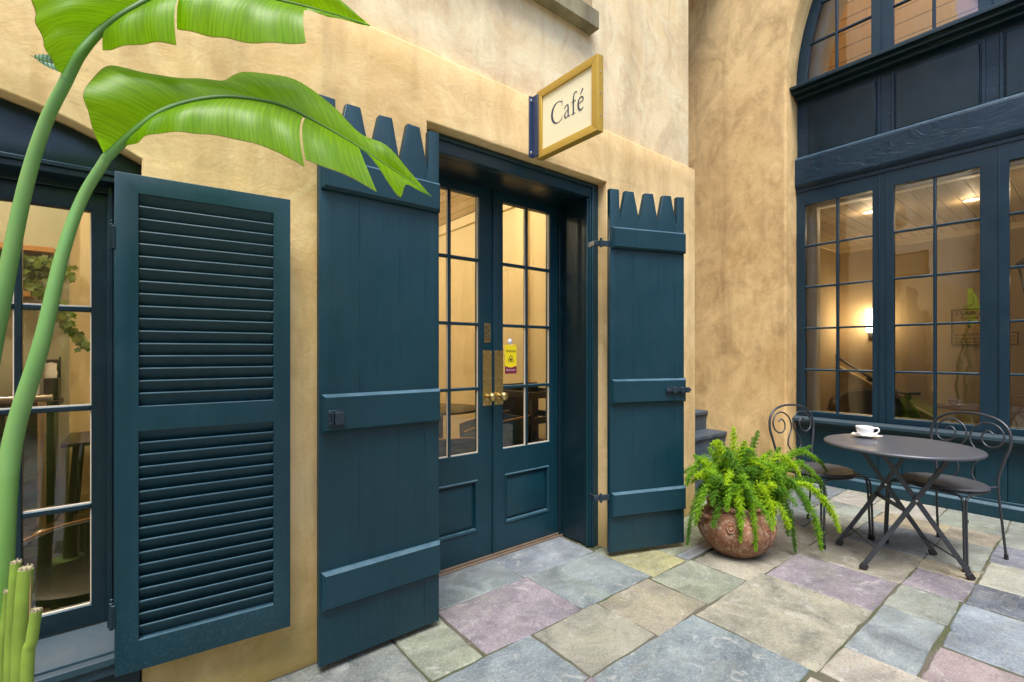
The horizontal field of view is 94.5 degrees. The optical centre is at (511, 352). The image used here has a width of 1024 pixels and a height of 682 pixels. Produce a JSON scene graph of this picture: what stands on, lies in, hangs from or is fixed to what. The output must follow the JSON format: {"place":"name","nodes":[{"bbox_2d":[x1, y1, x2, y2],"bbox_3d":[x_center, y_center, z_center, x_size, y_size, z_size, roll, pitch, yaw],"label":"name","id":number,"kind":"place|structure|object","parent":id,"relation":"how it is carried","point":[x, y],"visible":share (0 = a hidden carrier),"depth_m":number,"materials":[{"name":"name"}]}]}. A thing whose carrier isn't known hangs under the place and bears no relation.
{"place":"outdoors","nodes":[
{"label":"outdoors","id":0,"kind":"place"},
{"bbox_2d":[11,368,12,395],"bbox_3d":[-3.587,0.225,3.433,0.063,0.249,0.062,0,0,-38],"label":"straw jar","id":1,"kind":"object","parent":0,"point":[12,381],"visible":0.14,"depth_m":3.41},
{"bbox_2d":[43,357,60,399],"bbox_3d":[-3.475,0.190,3.580,0.081,0.320,0.170,0,0,-38],"label":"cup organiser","id":2,"kind":"object","parent":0,"point":[51,382],"visible":0.95,"depth_m":3.53,"materials":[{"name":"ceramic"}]},
{"bbox_2d":[267,483,1023,681],"bbox_3d":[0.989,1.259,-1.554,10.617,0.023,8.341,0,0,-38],"label":"paving","id":3,"kind":"structure","parent":0,"point":[794,616],"depth_m":2.27,"materials":[{"name":"stone"}]},
{"bbox_2d":[0,0,430,681],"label":"banana plant","id":4,"kind":"object","parent":3,"relation":"on","point":[124,106],"visible":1,"depth_m":1.04,"materials":[{"name":"green plant"}]},
{"bbox_2d":[0,0,694,681],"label":"cafe building","id":5,"kind":"structure","parent":3,"relation":"on","point":[272,368],"depth_m":1.98,"materials":[{"name":"paint"}]},
{"bbox_2d":[0,394,52,533],"bbox_3d":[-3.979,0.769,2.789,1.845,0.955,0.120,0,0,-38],"label":"table","id":6,"kind":"object","parent":5,"relation":"on","point":[41,399],"visible":0.85,"depth_m":3.31,"materials":[{"name":"brown wood"}]},
{"bbox_2d":[0,242,55,255],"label":"wall shelf","id":7,"kind":"object","parent":5,"relation":"attached to","point":[37,250],"depth_m":3.52,"materials":[{"name":"brown wood"}]},
{"bbox_2d":[23,291,34,298],"bbox_3d":[-4.064,-0.380,3.181,1.200,0.140,0.198,0,0,-38],"label":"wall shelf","id":8,"kind":"object","parent":5,"relation":"attached to","point":[26,294],"depth_m":3.47,"materials":[{"name":"brown wood"}]},
{"bbox_2d":[0,248,89,352],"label":"ivy plant","id":9,"kind":"object","parent":8,"relation":"on","point":[38,267],"visible":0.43,"depth_m":3.53,"materials":[{"name":"green plant"}]},
{"bbox_2d":[0,397,63,525],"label":"service counter","id":10,"kind":"object","parent":5,"relation":"on","point":[30,472],"visible":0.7,"depth_m":3.45,"materials":[{"name":"black wood"}]},
{"bbox_2d":[36,379,40,394],"bbox_3d":[-3.517,0.244,3.489,0.074,0.209,0.073,0,0,-38],"label":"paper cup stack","id":11,"kind":"object","parent":10,"relation":"on","point":[38,392],"visible":0.12,"depth_m":3.49,"materials":[{"name":"paper"}]},
{"bbox_2d":[23,518,89,609],"bbox_3d":[-1.861,1.021,2.115,0.573,0.454,0.490,0,0,-38],"label":"lounge chair","id":12,"kind":"object","parent":5,"relation":"on","point":[58,557],"visible":0.26,"depth_m":2.09,"materials":[{"name":"brown"}]},
{"bbox_2d":[0,99,140,627],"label":"window frame","id":13,"kind":"structure","parent":5,"relation":"in","point":[69,156],"depth_m":1.53,"materials":[{"name":"paint"}]},
{"bbox_2d":[60,431,89,522],"bbox_3d":[-2.996,0.937,3.686,0.700,0.623,0.600,0,0,-38],"label":"stool","id":14,"kind":"object","parent":5,"relation":"on","point":[77,442],"visible":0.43,"depth_m":3.31,"materials":[{"name":"black wood"}]},
{"bbox_2d":[439,437,474,456],"bbox_3d":[-0.392,0.893,3.248,0.546,0.712,0.516,0,0,-19],"label":"cafe chair","id":15,"kind":"object","parent":5,"relation":"on","point":[461,445],"visible":0.09,"depth_m":3.00,"materials":[{"name":"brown wood"}]},
{"bbox_2d":[439,403,474,438],"bbox_3d":[-0.657,0.870,4.231,0.740,0.760,0.740,0,0,-38],"label":"cafe table","id":16,"kind":"object","parent":5,"relation":"on","point":[458,409],"visible":0.16,"depth_m":4.19,"materials":[{"name":"black wood"}]},
{"bbox_2d":[439,176,496,569],"bbox_3d":[-0.322,0.115,2.717,0.558,2.223,0.116,0,0,-39],"label":"door","id":17,"kind":"structure","parent":5,"relation":"in","point":[466,480],"depth_m":2.83,"materials":[{"name":"teal paint"}]},
{"bbox_2d":[459,410,509,436],"bbox_3d":[-0.228,0.853,3.993,0.516,0.792,0.546,0,0,22],"label":"cafe chair","id":18,"kind":"object","parent":5,"relation":"on","point":[466,425],"visible":0.16,"depth_m":3.76,"materials":[{"name":"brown wood"}]},
{"bbox_2d":[464,415,529,446],"bbox_3d":[-0.121,0.853,3.566,0.516,0.792,0.546,0,0,31],"label":"cafe chair","id":19,"kind":"object","parent":5,"relation":"on","point":[512,431],"visible":0.29,"depth_m":3.35,"materials":[{"name":"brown wood"}]},
{"bbox_2d":[505,339,516,373],"bbox_3d":[-0.009,0.021,3.002,0.094,0.222,0.011,0,0,-38],"label":"welcome card","id":20,"kind":"object","parent":5,"relation":"hanging from","point":[510,359],"visible":1,"depth_m":3.00,"materials":[{"name":"yellow paper"}]},
{"bbox_2d":[503,382,545,442],"bbox_3d":[0.176,0.750,3.795,0.512,0.999,0.511,0,0,-38],"label":"chair","id":21,"kind":"object","parent":5,"relation":"on","point":[513,403],"visible":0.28,"depth_m":3.82,"materials":[{"name":"black wood"}]},
{"bbox_2d":[494,190,557,552],"bbox_3d":[0.111,0.115,3.061,0.539,2.223,0.116,0,0,-39],"label":"door","id":22,"kind":"structure","parent":5,"relation":"in","point":[525,474],"depth_m":3.07,"materials":[{"name":"teal paint"}]},
{"bbox_2d":[529,53,602,160],"bbox_3d":[0.269,-1.257,2.464,0.073,0.370,0.476,0,0,-38],"label":"cafe sign","id":23,"kind":"object","parent":5,"relation":"attached to","point":[566,111],"visible":1,"depth_m":2.44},
{"bbox_2d":[533,0,598,34],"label":"window sill","id":24,"kind":"structure","parent":5,"relation":"attached to","point":[582,15],"depth_m":2.83,"materials":[{"name":"stone"}]},
{"bbox_2d":[677,542,712,560],"bbox_3d":[1.182,1.257,3.001,0.366,0.022,0.070,0,0,-38],"label":"drain grate","id":25,"kind":"object","parent":3,"relation":"in","point":[687,555],"visible":0.71,"depth_m":2.98,"materials":[{"name":"metal"}]},
{"bbox_2d":[695,409,738,491],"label":"stone staircase","id":26,"kind":"structure","parent":3,"relation":"on","point":[704,437],"depth_m":4.87,"materials":[{"name":"stone"}]},
{"bbox_2d":[697,497,776,558],"bbox_3d":[1.407,1.091,2.978,0.462,0.318,0.462,0,0,-38],"label":"terracotta pot","id":27,"kind":"object","parent":3,"relation":"on","point":[722,538],"visible":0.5,"depth_m":2.82,"materials":[{"name":"ceramic"}]},
{"bbox_2d":[684,426,841,552],"bbox_3d":[1.565,0.859,2.970,1.003,0.759,0.665,0,0,9],"label":"asparagus fern","id":28,"kind":"object","parent":27,"relation":"in","point":[740,481],"visible":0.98,"depth_m":2.86,"materials":[{"name":"green plant"}]},
{"bbox_2d":[768,404,874,549],"bbox_3d":[2.128,0.814,3.298,0.459,0.874,0.467,0,0,-18],"label":"bistro chair","id":29,"kind":"object","parent":3,"relation":"on","point":[835,472],"visible":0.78,"depth_m":3.21,"materials":[{"name":"metal"}]},
{"bbox_2d":[688,0,1023,522],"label":"building","id":30,"kind":"structure","parent":3,"relation":"on","point":[817,129],"depth_m":4.66,"materials":[{"name":"paint"}]},
{"bbox_2d":[866,309,871,338],"bbox_3d":[5.068,-0.407,6.696,0.129,0.415,0.096,0,0,-38],"label":"wall sconce","id":31,"kind":"object","parent":30,"relation":"attached to","point":[869,319],"depth_m":6.67,"materials":[{"name":"white metal"}]},
{"bbox_2d":[827,388,919,418],"bbox_3d":[3.984,0.829,5.266,0.819,0.838,0.718,0,0,26],"label":"armchair","id":32,"kind":"object","parent":30,"relation":"on","point":[856,400],"visible":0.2,"depth_m":5.46,"materials":[{"name":"leather"}]},
{"bbox_2d":[835,355,920,399],"bbox_3d":[5.016,0.222,6.777,0.107,0.840,1.302,0,0,-38],"label":"handrail","id":33,"kind":"object","parent":30,"relation":"attached to","point":[907,396],"visible":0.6,"depth_m":6.66,"materials":[{"name":"black wood"}]},
{"bbox_2d":[797,139,1023,436],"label":"window frame","id":34,"kind":"structure","parent":30,"relation":"in","point":[986,159],"depth_m":3.95,"materials":[{"name":"blue paint"}]},
{"bbox_2d":[951,308,979,344],"bbox_3d":[5.736,-0.323,5.943,0.021,0.455,0.330,0,0,-38],"label":"sign","id":35,"kind":"object","parent":30,"relation":"attached to","point":[965,334],"visible":0.84,"depth_m":5.97,"materials":[{"name":"beige paper"}]},
{"bbox_2d":[963,197,979,201],"bbox_3d":[4.636,-1.544,4.774,0.136,0.006,0.136,0,0,-38],"label":"ceiling light","id":36,"kind":"object","parent":30,"relation":"attached to","point":[972,199],"visible":0.93,"depth_m":4.77,"materials":[{"name":"white paint"}]},
{"bbox_2d":[1010,332,1018,343],"bbox_3d":[5.946,-0.175,5.679,0.021,0.150,0.175,0,0,-38],"label":"sign","id":37,"kind":"object","parent":30,"relation":"attached to","point":[1014,337],"visible":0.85,"depth_m":5.63,"materials":[{"name":"gold metal"}]},
{"bbox_2d":[1015,257,1023,292],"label":"lantern","id":38,"kind":"object","parent":30,"relation":"hanging from","point":[1020,262],"visible":0.77,"depth_m":3.89,"materials":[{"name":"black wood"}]},
{"bbox_2d":[824,434,987,580],"bbox_3d":[2.332,0.903,2.854,0.760,0.705,0.760,0,0,-38],"label":"bistro table","id":39,"kind":"object","parent":3,"relation":"on","point":[902,448],"visible":0.98,"depth_m":2.72,"materials":[{"name":"metal"}]},
{"bbox_2d":[851,432,878,437],"bbox_3d":[2.302,0.540,3.090,0.147,0.019,0.147,0,0,-38],"label":"saucer","id":40,"kind":"object","parent":39,"relation":"on","point":[862,436],"visible":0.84,"depth_m":3.07,"materials":[{"name":"ceramic"}]},
{"bbox_2d":[855,425,879,435],"bbox_3d":[2.308,0.511,3.082,0.100,0.064,0.121,0,0,-38],"label":"coffee cup","id":41,"kind":"object","parent":40,"relation":"on","point":[866,430],"visible":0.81,"depth_m":3.06,"materials":[{"name":"ceramic"}]},
{"bbox_2d":[884,411,1012,572],"bbox_3d":[2.727,0.814,2.971,0.467,0.874,0.459,0,0,-17],"label":"bistro chair","id":42,"kind":"object","parent":3,"relation":"on","point":[951,484],"visible":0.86,"depth_m":2.89,"materials":[{"name":"metal"}]}
]}

